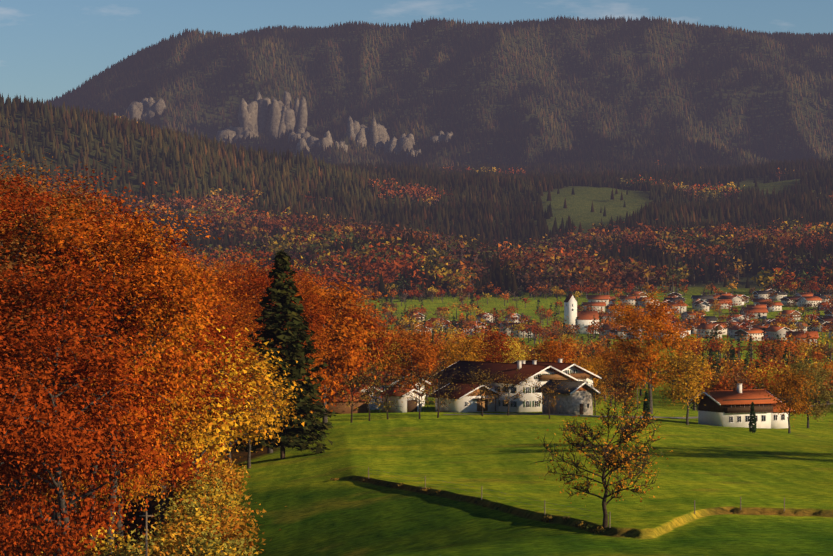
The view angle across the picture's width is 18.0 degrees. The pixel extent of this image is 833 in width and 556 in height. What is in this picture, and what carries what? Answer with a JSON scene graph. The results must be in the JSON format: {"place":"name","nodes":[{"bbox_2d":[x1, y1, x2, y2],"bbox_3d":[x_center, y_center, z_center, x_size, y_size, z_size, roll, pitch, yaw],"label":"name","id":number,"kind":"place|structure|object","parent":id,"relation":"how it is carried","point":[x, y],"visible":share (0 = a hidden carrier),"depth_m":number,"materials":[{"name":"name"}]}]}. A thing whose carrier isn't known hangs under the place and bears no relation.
{"place":"outdoors","nodes":[
{"label":"outdoors","id":0,"kind":"place"},
{"bbox_2d":[0,22,832,555],"bbox_3d":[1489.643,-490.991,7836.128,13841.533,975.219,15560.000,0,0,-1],"label":"terrain","id":1,"kind":"structure","parent":0,"point":[310,506],"depth_m":350.92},
{"bbox_2d":[0,209,39,248],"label":"beech tree","id":2,"kind":"object","parent":1,"relation":"on","point":[9,229],"depth_m":278.60,"materials":[{"name":"orange plant"}]},
{"bbox_2d":[2,165,50,198],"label":"beech tree","id":3,"kind":"object","parent":1,"relation":"on","point":[30,179],"depth_m":385.16,"materials":[{"name":"orange plant"}]},
{"bbox_2d":[0,173,82,217],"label":"beech tree","id":4,"kind":"object","parent":1,"relation":"on","point":[38,195],"depth_m":304.07,"materials":[{"name":"orange plant"}]},
{"bbox_2d":[0,142,102,510],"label":"beech tree","id":5,"kind":"object","parent":1,"relation":"on","point":[43,191],"visible":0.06,"depth_m":309.41,"materials":[{"name":"orange plant"}]},
{"bbox_2d":[0,193,113,524],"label":"beech tree","id":6,"kind":"object","parent":1,"relation":"on","point":[10,264],"visible":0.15,"depth_m":252.40,"materials":[{"name":"orange plant"}]},
{"bbox_2d":[0,145,115,238],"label":"beech tree","id":7,"kind":"object","parent":1,"relation":"on","point":[18,185],"visible":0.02,"depth_m":299.17,"materials":[{"name":"orange plant"}]},
{"bbox_2d":[1,176,129,491],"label":"beech tree","id":8,"kind":"object","parent":1,"relation":"on","point":[85,209],"depth_m":340.86,"materials":[{"name":"orange plant"}]},
{"bbox_2d":[0,149,147,480],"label":"beech tree","id":9,"kind":"object","parent":1,"relation":"on","point":[66,186],"visible":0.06,"depth_m":318.22,"materials":[{"name":"orange plant"}]},
{"bbox_2d":[0,233,155,555],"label":"beech tree","id":10,"kind":"object","parent":1,"relation":"on","point":[15,550],"visible":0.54,"depth_m":238.12,"materials":[{"name":"orange plant"}]},
{"bbox_2d":[0,166,165,554],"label":"beech tree","id":11,"kind":"object","parent":1,"relation":"on","point":[8,237],"visible":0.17,"depth_m":258.91,"materials":[{"name":"orange plant"}]},
{"bbox_2d":[0,186,175,541],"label":"beech tree","id":12,"kind":"object","parent":1,"relation":"on","point":[53,506],"depth_m":283.18,"materials":[{"name":"orange plant"}]},
{"bbox_2d":[0,199,177,555],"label":"beech tree","id":13,"kind":"object","parent":1,"relation":"on","point":[57,514],"visible":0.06,"depth_m":267.76,"materials":[{"name":"orange plant"}]},
{"bbox_2d":[0,226,180,555],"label":"beech tree","id":14,"kind":"object","parent":1,"relation":"on","point":[64,542],"visible":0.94,"depth_m":236.67,"materials":[{"name":"orange plant"}]},
{"bbox_2d":[35,166,148,223],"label":"beech tree","id":15,"kind":"object","parent":1,"relation":"on","point":[83,193],"depth_m":348.14,"materials":[{"name":"orange plant"}]},
{"bbox_2d":[2,195,182,484],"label":"beech tree","id":16,"kind":"object","parent":1,"relation":"on","point":[133,219],"depth_m":288.46,"materials":[{"name":"orange plant"}]},
{"bbox_2d":[68,223,119,512],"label":"beech tree","id":17,"kind":"object","parent":1,"relation":"on","point":[71,495],"depth_m":309.51,"materials":[{"name":"orange plant"}]},
{"bbox_2d":[0,209,224,555],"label":"beech tree","id":18,"kind":"object","parent":1,"relation":"on","point":[127,326],"visible":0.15,"depth_m":257.11,"materials":[{"name":"orange plant"}]},
{"bbox_2d":[41,169,195,488],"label":"beech tree","id":19,"kind":"object","parent":1,"relation":"on","point":[115,198],"visible":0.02,"depth_m":338.04,"materials":[{"name":"orange plant"}]},
{"bbox_2d":[38,195,207,368],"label":"beech tree","id":20,"kind":"object","parent":1,"relation":"on","point":[116,244],"depth_m":297.90,"materials":[{"name":"orange plant"}]},
{"bbox_2d":[2,184,253,555],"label":"beech tree","id":21,"kind":"object","parent":1,"relation":"on","point":[172,281],"visible":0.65,"depth_m":252.06,"materials":[{"name":"orange plant"}]},
{"bbox_2d":[39,266,231,546],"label":"beech tree","id":22,"kind":"object","parent":1,"relation":"on","point":[204,421],"visible":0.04,"depth_m":273.47,"materials":[{"name":"orange plant"}]},
{"bbox_2d":[0,453,285,555],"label":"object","id":23,"kind":"object","parent":1,"relation":"on","point":[206,515],"visible":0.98,"depth_m":241.54,"materials":[{"name":"yellow plant"}]},
{"bbox_2d":[67,257,227,533],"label":"beech tree","id":24,"kind":"object","parent":1,"relation":"on","point":[206,376],"visible":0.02,"depth_m":283.61,"materials":[{"name":"orange plant"}]},
{"bbox_2d":[113,200,205,317],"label":"beech tree","id":25,"kind":"object","parent":1,"relation":"on","point":[153,229],"depth_m":351.75,"materials":[{"name":"orange plant"}]},
{"bbox_2d":[119,213,206,279],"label":"beech tree","id":26,"kind":"object","parent":1,"relation":"on","point":[180,254],"depth_m":391.41,"materials":[{"name":"orange plant"}]},
{"bbox_2d":[131,251,198,444],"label":"beech tree","id":27,"kind":"object","parent":1,"relation":"on","point":[178,264],"visible":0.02,"depth_m":375.01,"materials":[{"name":"orange plant"}]},
{"bbox_2d":[125,249,257,514],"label":"beech tree","id":28,"kind":"object","parent":1,"relation":"on","point":[149,511],"visible":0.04,"depth_m":300.39,"materials":[{"name":"orange plant"}]},
{"bbox_2d":[129,306,270,476],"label":"autumn tree","id":29,"kind":"object","parent":1,"relation":"on","point":[207,444],"visible":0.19,"depth_m":293.69,"materials":[{"name":"yellow plant"}]},
{"bbox_2d":[173,248,228,279],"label":"beech tree","id":30,"kind":"object","parent":1,"relation":"on","point":[202,267],"depth_m":497.80,"materials":[{"name":"orange plant"}]},
{"bbox_2d":[126,288,279,523],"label":"beech tree","id":31,"kind":"object","parent":1,"relation":"on","point":[189,463],"visible":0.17,"depth_m":290.47,"materials":[{"name":"orange plant"}]},
{"bbox_2d":[156,263,253,499],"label":"beech tree","id":32,"kind":"object","parent":1,"relation":"on","point":[224,384],"depth_m":320.96,"materials":[{"name":"orange plant"}]},
{"bbox_2d":[170,261,255,358],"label":"beech tree","id":33,"kind":"object","parent":1,"relation":"on","point":[221,299],"visible":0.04,"depth_m":388.29,"materials":[{"name":"orange plant"}]},
{"bbox_2d":[192,257,233,283],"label":"beech tree","id":34,"kind":"object","parent":1,"relation":"on","point":[212,271],"visible":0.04,"depth_m":450.18,"materials":[{"name":"orange plant"}]},
{"bbox_2d":[167,267,261,466],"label":"beech tree","id":35,"kind":"object","parent":1,"relation":"on","point":[231,310],"visible":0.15,"depth_m":348.90,"materials":[{"name":"orange plant"}]},
{"bbox_2d":[161,289,277,508],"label":"beech tree","id":36,"kind":"object","parent":1,"relation":"on","point":[168,499],"visible":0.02,"depth_m":308.42,"materials":[{"name":"orange plant"}]},
{"bbox_2d":[173,275,270,489],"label":"beech tree","id":37,"kind":"object","parent":1,"relation":"on","point":[213,329],"visible":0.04,"depth_m":339.95,"materials":[{"name":"orange plant"}]},
{"bbox_2d":[198,289,268,463],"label":"beech tree","id":38,"kind":"object","parent":1,"relation":"on","point":[234,339],"visible":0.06,"depth_m":370.63,"materials":[{"name":"orange plant"}]},
{"bbox_2d":[202,269,264,446],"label":"beech tree","id":39,"kind":"object","parent":1,"relation":"on","point":[225,295],"depth_m":436.82,"materials":[{"name":"orange plant"}]},
{"bbox_2d":[198,284,271,461],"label":"beech tree","id":40,"kind":"object","parent":1,"relation":"on","point":[249,313],"depth_m":400.82,"materials":[{"name":"orange plant"}]},
{"bbox_2d":[201,247,268,284],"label":"beech tree","id":41,"kind":"object","parent":1,"relation":"on","point":[226,269],"visible":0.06,"depth_m":494.43,"materials":[{"name":"orange plant"}]},
{"bbox_2d":[197,269,272,354],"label":"beech tree","id":42,"kind":"object","parent":1,"relation":"on","point":[236,291],"depth_m":418.16,"materials":[{"name":"orange plant"}]},
{"bbox_2d":[210,326,311,472],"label":"autumn tree","id":43,"kind":"object","parent":1,"relation":"on","point":[256,430],"visible":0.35,"depth_m":340.19,"materials":[{"name":"yellow plant"}]},
{"bbox_2d":[228,353,312,468],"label":"autumn tree","id":44,"kind":"object","parent":1,"relation":"on","point":[249,445],"visible":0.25,"depth_m":367.64,"materials":[{"name":"yellow plant"}]},
{"bbox_2d":[213,246,334,354],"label":"beech tree","id":45,"kind":"object","parent":1,"relation":"on","point":[255,276],"depth_m":435.12,"materials":[{"name":"orange plant"}]},
{"bbox_2d":[106,90,452,156],"bbox_3d":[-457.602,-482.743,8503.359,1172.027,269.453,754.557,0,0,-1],"label":"crag rock","id":46,"kind":"object","parent":1,"relation":"on","point":[265,116],"visible":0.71,"depth_m":8594.89,"materials":[{"name":"stone"}]},
{"bbox_2d":[223,261,339,453],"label":"beech tree","id":47,"kind":"object","parent":1,"relation":"on","point":[312,316],"visible":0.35,"depth_m":408.43,"materials":[{"name":"orange plant"}]},
{"bbox_2d":[231,305,337,442],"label":"beech tree","id":48,"kind":"object","parent":1,"relation":"on","point":[312,365],"visible":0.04,"depth_m":422.12,"materials":[{"name":"orange plant"}]},
{"bbox_2d":[226,261,344,376],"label":"beech tree","id":49,"kind":"object","parent":1,"relation":"on","point":[311,283],"visible":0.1,"depth_m":462.85,"materials":[{"name":"orange plant"}]},
{"bbox_2d":[233,245,339,458],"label":"spruce tree","id":50,"kind":"object","parent":1,"relation":"on","point":[287,310],"visible":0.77,"depth_m":378.83,"materials":[{"name":"green plant"}]},
{"bbox_2d":[237,276,338,400],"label":"beech tree","id":51,"kind":"object","parent":1,"relation":"on","point":[315,338],"visible":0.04,"depth_m":428.05,"materials":[{"name":"orange plant"}]},
{"bbox_2d":[295,252,369,382],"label":"autumn tree","id":52,"kind":"object","parent":1,"relation":"on","point":[330,290],"depth_m":536.77,"materials":[{"name":"orange plant"}]},
{"bbox_2d":[318,270,381,390],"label":"autumn tree","id":53,"kind":"object","parent":1,"relation":"on","point":[328,389],"visible":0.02,"depth_m":604.65,"materials":[{"name":"orange plant"}]},
{"bbox_2d":[294,255,406,422],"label":"autumn tree","id":54,"kind":"object","parent":1,"relation":"on","point":[344,361],"visible":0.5,"depth_m":464.51,"materials":[{"name":"orange plant"}]},
{"bbox_2d":[310,289,403,410],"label":"autumn tree","id":55,"kind":"object","parent":1,"relation":"on","point":[376,340],"visible":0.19,"depth_m":515.46,"materials":[{"name":"orange plant"}]},
{"bbox_2d":[329,362,386,422],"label":"fruit tree","id":56,"kind":"object","parent":1,"relation":"on","point":[352,389],"visible":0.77,"depth_m":473.85,"materials":[{"name":"brown plant"}]},
{"bbox_2d":[333,306,392,373],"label":"autumn tree","id":57,"kind":"object","parent":1,"relation":"on","point":[376,325],"visible":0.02,"depth_m":634.89,"materials":[{"name":"orange plant"}]},
{"bbox_2d":[348,364,384,420],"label":"fruit tree","id":58,"kind":"object","parent":1,"relation":"on","point":[368,400],"visible":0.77,"depth_m":477.94,"materials":[{"name":"brown plant"}]},
{"bbox_2d":[335,323,399,390],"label":"autumn tree","id":59,"kind":"object","parent":1,"relation":"on","point":[367,348],"visible":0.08,"depth_m":584.61,"materials":[{"name":"orange plant"}]},
{"bbox_2d":[355,384,381,409],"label":"house","id":60,"kind":"structure","parent":1,"relation":"on","point":[373,407],"depth_m":536.56,"materials":[{"name":"paint"}]},
{"bbox_2d":[312,387,425,413],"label":"houses","id":61,"kind":"structure","parent":1,"relation":"on","point":[406,404],"depth_m":514.67,"materials":[{"name":"paint"}]},
{"bbox_2d":[139,364,637,555],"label":"trunks","id":62,"kind":"object","parent":1,"relation":"on","point":[146,542],"visible":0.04,"depth_m":226.77,"materials":[{"name":"wood"}]},
{"bbox_2d":[365,358,414,418],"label":"fruit tree","id":63,"kind":"object","parent":1,"relation":"on","point":[386,401],"visible":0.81,"depth_m":482.03,"materials":[{"name":"brown plant"}]},
{"bbox_2d":[357,370,430,405],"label":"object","id":64,"kind":"structure","parent":1,"relation":"on","point":[388,383],"depth_m":559.52,"materials":[{"name":"paint"}]},
{"bbox_2d":[374,336,419,370],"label":"autumn tree","id":65,"kind":"object","parent":1,"relation":"on","point":[392,357],"visible":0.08,"depth_m":603.78,"materials":[{"name":"orange plant"}]},
{"bbox_2d":[375,325,435,370],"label":"autumn tree","id":66,"kind":"object","parent":1,"relation":"on","point":[410,349],"visible":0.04,"depth_m":635.36,"materials":[{"name":"orange plant"}]},
{"bbox_2d":[372,317,457,391],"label":"autumn tree","id":67,"kind":"object","parent":1,"relation":"on","point":[405,345],"visible":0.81,"depth_m":555.04,"materials":[{"name":"orange plant"}]},
{"bbox_2d":[388,365,442,418],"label":"fruit tree","id":68,"kind":"object","parent":1,"relation":"on","point":[419,383],"visible":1,"depth_m":479.78,"materials":[{"name":"brown plant"}]},
{"bbox_2d":[0,93,832,297],"bbox_3d":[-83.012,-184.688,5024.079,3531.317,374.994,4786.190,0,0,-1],"label":"forested hillside","id":69,"kind":"structure","parent":1,"relation":"on","point":[352,178],"depth_m":4472.03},
{"bbox_2d":[407,340,458,399],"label":"autumn tree","id":70,"kind":"object","parent":1,"relation":"on","point":[431,364],"visible":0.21,"depth_m":615.97,"materials":[{"name":"orange plant"}]},
{"bbox_2d":[35,15,832,169],"bbox_3d":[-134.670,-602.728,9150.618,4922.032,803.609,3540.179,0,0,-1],"label":"mountain conifer forest","id":71,"kind":"object","parent":1,"relation":"on","point":[819,41],"visible":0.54,"depth_m":9086.12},
{"bbox_2d":[411,350,464,417],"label":"fruit tree","id":72,"kind":"object","parent":1,"relation":"on","point":[446,380],"visible":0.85,"depth_m":483.86,"materials":[{"name":"brown plant"}]},
{"bbox_2d":[427,334,461,391],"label":"autumn tree","id":73,"kind":"object","parent":1,"relation":"on","point":[444,363],"visible":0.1,"depth_m":646.09,"materials":[{"name":"orange plant"}]},
{"bbox_2d":[429,382,501,412],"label":"farm annex","id":74,"kind":"object","parent":1,"relation":"on","point":[460,404],"visible":0.79,"depth_m":511.24,"materials":[{"name":"paint"}]},
{"bbox_2d":[431,325,501,372],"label":"autumn tree","id":75,"kind":"object","parent":1,"relation":"on","point":[457,351],"visible":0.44,"depth_m":570.88,"materials":[{"name":"orange plant"}]},
{"bbox_2d":[330,478,605,533],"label":"bank shrubs","id":76,"kind":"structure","parent":1,"relation":"on","point":[547,518],"depth_m":220.98,"materials":[{"name":"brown plant"}]},
{"bbox_2d":[113,116,832,298],"bbox_3d":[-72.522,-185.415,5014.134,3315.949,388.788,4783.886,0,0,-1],"label":"broadleaf forest","id":77,"kind":"object","parent":1,"relation":"on","point":[560,266],"visible":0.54,"depth_m":3182.08,"materials":[{"name":"orange plant"}]},
{"bbox_2d":[465,364,497,415],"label":"fruit tree","id":78,"kind":"object","parent":1,"relation":"on","point":[483,388],"visible":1,"depth_m":488.39,"materials":[{"name":"brown plant"}]},
{"bbox_2d":[454,314,525,362],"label":"autumn tree","id":79,"kind":"object","parent":1,"relation":"on","point":[497,340],"visible":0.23,"depth_m":594.74,"materials":[{"name":"orange plant"}]},
{"bbox_2d":[429,360,579,411],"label":"farmhouse","id":80,"kind":"object","parent":1,"relation":"on","point":[543,373],"visible":0.52,"depth_m":513.28,"materials":[{"name":"paint"}]},
{"bbox_2d":[486,368,531,415],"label":"fruit tree","id":81,"kind":"object","parent":1,"relation":"on","point":[509,385],"visible":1,"depth_m":490.35,"materials":[{"name":"brown plant"}]},
{"bbox_2d":[483,336,539,362],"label":"autumn tree","id":82,"kind":"object","parent":1,"relation":"on","point":[514,352],"visible":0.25,"depth_m":654.79,"materials":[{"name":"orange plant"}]},
{"bbox_2d":[524,375,569,418],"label":"fruit tree","id":83,"kind":"object","parent":1,"relation":"on","point":[548,398],"visible":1,"depth_m":466.42,"materials":[{"name":"brown plant"}]},
{"bbox_2d":[516,333,584,365],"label":"autumn tree","id":84,"kind":"object","parent":1,"relation":"on","point":[551,353],"visible":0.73,"depth_m":585.53,"materials":[{"name":"orange plant"}]},
{"bbox_2d":[514,359,600,385],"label":"roof","id":85,"kind":"structure","parent":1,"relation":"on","point":[574,370],"depth_m":528.24,"materials":[{"name":"paint"}]},
{"bbox_2d":[300,281,832,362],"bbox_3d":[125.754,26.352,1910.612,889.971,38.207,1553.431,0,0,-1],"label":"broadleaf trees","id":86,"kind":"object","parent":1,"relation":"on","point":[555,329],"visible":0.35,"depth_m":2177.84,"materials":[{"name":"orange plant"}]},
{"bbox_2d":[535,379,599,414],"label":"stone barn","id":87,"kind":"structure","parent":1,"relation":"on","point":[577,399],"depth_m":495.71,"materials":[{"name":"paint"}]},
{"bbox_2d":[321,279,820,362],"bbox_3d":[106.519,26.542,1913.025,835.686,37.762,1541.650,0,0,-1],"label":"broadleaf trees","id":88,"kind":"object","parent":1,"relation":"on","point":[538,306],"visible":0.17,"depth_m":1985.49,"materials":[{"name":"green plant"}]},
{"bbox_2d":[311,327,832,412],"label":"broadleaf trees","id":89,"kind":"object","parent":1,"relation":"on","point":[752,378],"visible":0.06,"depth_m":766.32,"materials":[{"name":"orange plant"}]},
{"bbox_2d":[368,467,784,527],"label":"meadow fence","id":90,"kind":"object","parent":1,"relation":"on","point":[544,500],"visible":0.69,"depth_m":226.96,"materials":[{"name":"brown wood"}]},
{"bbox_2d":[566,358,596,387],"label":"autumn tree","id":91,"kind":"object","parent":1,"relation":"on","point":[588,369],"visible":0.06,"depth_m":555.96,"materials":[{"name":"orange plant"}]},
{"bbox_2d":[564,294,599,333],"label":"church","id":92,"kind":"structure","parent":1,"relation":"on","point":[572,313],"depth_m":2041.27,"materials":[{"name":"paint"}]},
{"bbox_2d":[574,347,619,406],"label":"autumn tree","id":93,"kind":"object","parent":1,"relation":"on","point":[596,363],"visible":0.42,"depth_m":596.22,"materials":[{"name":"orange plant"}]},
{"bbox_2d":[578,374,617,414],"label":"fruit tree","id":94,"kind":"object","parent":1,"relation":"on","point":[599,389],"visible":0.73,"depth_m":496.42,"materials":[{"name":"brown plant"}]},
{"bbox_2d":[530,387,672,527],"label":"tree","id":95,"kind":"object","parent":1,"relation":"on","point":[626,431],"visible":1,"depth_m":206.41,"materials":[{"name":"brown plant"}]},
{"bbox_2d":[383,330,832,410],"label":"trees","id":96,"kind":"object","parent":1,"relation":"on","point":[731,358],"visible":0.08,"depth_m":806.14,"materials":[{"name":"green plant"}]},
{"bbox_2d":[384,284,832,357],"bbox_3d":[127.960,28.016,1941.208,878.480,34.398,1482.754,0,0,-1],"label":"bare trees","id":97,"kind":"object","parent":1,"relation":"on","point":[522,314],"visible":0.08,"depth_m":2217.94,"materials":[{"name":"orange plant"}]},
{"bbox_2d":[588,342,631,405],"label":"autumn tree","id":98,"kind":"object","parent":1,"relation":"on","point":[610,372],"visible":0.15,"depth_m":626.49,"materials":[{"name":"orange plant"}]},
{"bbox_2d":[404,288,832,346],"bbox_3d":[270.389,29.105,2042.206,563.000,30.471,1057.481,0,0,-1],"label":"village houses","id":99,"kind":"structure","parent":1,"relation":"on","point":[760,307],"depth_m":2235.96,"materials":[{"name":"paint"}]},
{"bbox_2d":[597,361,639,410],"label":"fruit tree","id":100,"kind":"object","parent":1,"relation":"on","point":[615,391],"visible":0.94,"depth_m":516.93,"materials":[{"name":"brown plant"}]},
{"bbox_2d":[598,353,647,408],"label":"autumn tree","id":101,"kind":"object","parent":1,"relation":"on","point":[631,389],"visible":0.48,"depth_m":571.05,"materials":[{"name":"orange plant"}]},
{"bbox_2d":[642,391,650,420],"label":"cypress tree","id":102,"kind":"object","parent":1,"relation":"on","point":[646,404],"visible":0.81,"depth_m":472.58,"materials":[{"name":"green plant"}]},
{"bbox_2d":[596,285,714,413],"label":"tree","id":103,"kind":"object","parent":1,"relation":"on","point":[631,317],"visible":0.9,"depth_m":560.68,"materials":[{"name":"orange plant"}]},
{"bbox_2d":[643,337,717,424],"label":"autumn tree","id":104,"kind":"object","parent":1,"relation":"on","point":[686,389],"visible":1,"depth_m":481.68,"materials":[{"name":"orange plant"}]},
{"bbox_2d":[691,384,794,428],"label":"chalet","id":105,"kind":"object","parent":1,"relation":"on","point":[726,408],"visible":0.88,"depth_m":493.59,"materials":[{"name":"paint"}]},
{"bbox_2d":[748,402,756,432],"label":"cypress tree","id":106,"kind":"object","parent":1,"relation":"on","point":[752,427],"visible":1,"depth_m":448.80,"materials":[{"name":"green plant"}]},
{"bbox_2d":[759,361,827,432],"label":"autumn tree","id":107,"kind":"object","parent":1,"relation":"on","point":[791,403],"visible":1,"depth_m":466.09,"materials":[{"name":"orange plant"}]},
{"bbox_2d":[780,346,832,427],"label":"autumn tree","id":108,"kind":"object","parent":1,"relation":"on","point":[821,378],"visible":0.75,"depth_m":516.17,"materials":[{"name":"orange plant"}]},
{"bbox_2d":[0,0,832,102],"label":"sky","id":109,"kind":"structure","parent":0,"point":[49,48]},
{"bbox_2d":[443,403,832,418],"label":"farm track road","id":110,"kind":"structure","parent":0,"point":[599,416],"depth_m":501.34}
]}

